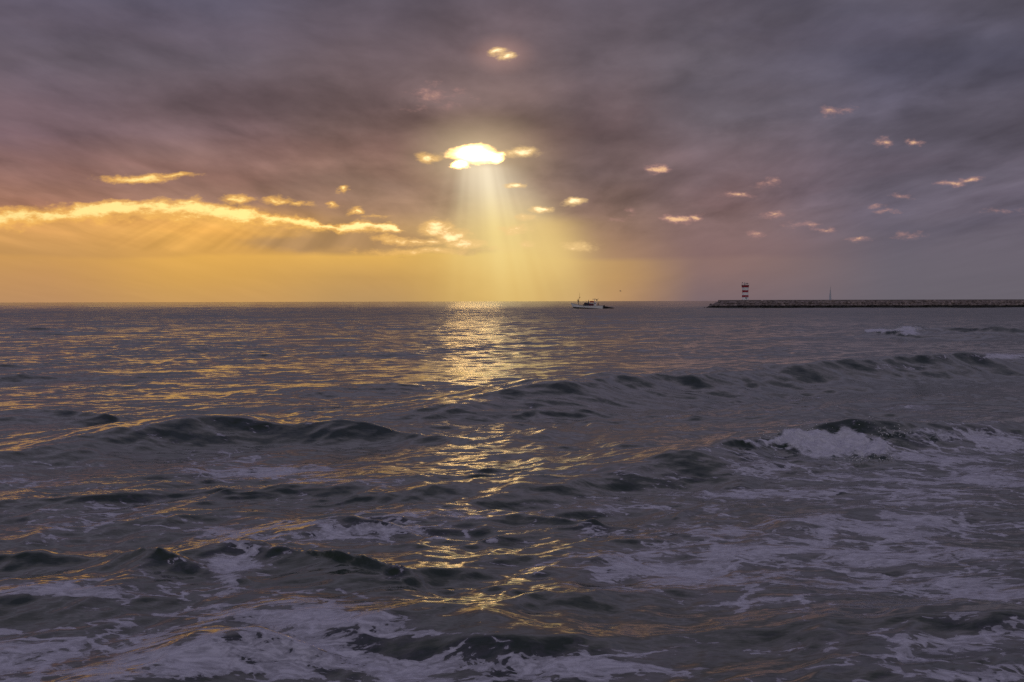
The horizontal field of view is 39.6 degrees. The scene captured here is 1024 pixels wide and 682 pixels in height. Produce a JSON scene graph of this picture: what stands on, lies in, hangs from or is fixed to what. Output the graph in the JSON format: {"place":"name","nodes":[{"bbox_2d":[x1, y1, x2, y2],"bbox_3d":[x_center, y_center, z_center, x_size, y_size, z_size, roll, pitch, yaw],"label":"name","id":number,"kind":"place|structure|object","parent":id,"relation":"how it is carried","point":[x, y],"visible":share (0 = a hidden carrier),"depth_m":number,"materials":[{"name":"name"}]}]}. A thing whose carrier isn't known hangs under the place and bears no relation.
{"place":"outdoors","nodes":[
{"label":"outdoors","id":0,"kind":"place"},
{"bbox_2d":[0,301,1023,681],"bbox_3d":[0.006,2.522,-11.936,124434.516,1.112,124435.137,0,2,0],"label":"sea","id":1,"kind":"structure","parent":0,"point":[512,491],"depth_m":17.57,"materials":[{"name":"liquid"}]},
{"bbox_2d":[571,295,604,308],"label":"fishing boat","id":2,"kind":"object","parent":1,"relation":"on","point":[588,305],"visible":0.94,"depth_m":464.90,"materials":[{"name":"white paint"}]},
{"bbox_2d":[740,326,918,461],"bbox_3d":[15.283,0.013,57.857,3.298,1.272,78.394,0,2,17],"label":"sea spray","id":3,"kind":"object","parent":1,"relation":"on","point":[859,424],"visible":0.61,"depth_m":21.91,"materials":[{"name":"white liquid"}]},
{"bbox_2d":[706,299,1023,307],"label":"breakwater","id":4,"kind":"object","parent":1,"relation":"in","point":[900,301],"visible":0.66,"depth_m":473.05,"materials":[{"name":"stone"}]},
{"bbox_2d":[741,282,748,299],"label":"lighthouse","id":5,"kind":"object","parent":4,"relation":"on","point":[745,288],"visible":1,"depth_m":475.06,"materials":[{"name":"white paint"}]},
{"bbox_2d":[704,300,1016,307],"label":"boulders","id":6,"kind":"object","parent":4,"relation":"on","point":[732,302],"visible":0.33,"depth_m":472.21,"materials":[{"name":"stone"}]},
{"bbox_2d":[0,0,1023,302],"label":"sky","id":7,"kind":"structure","parent":0,"point":[151,150],"materials":[{"name":"grey"}]}
]}

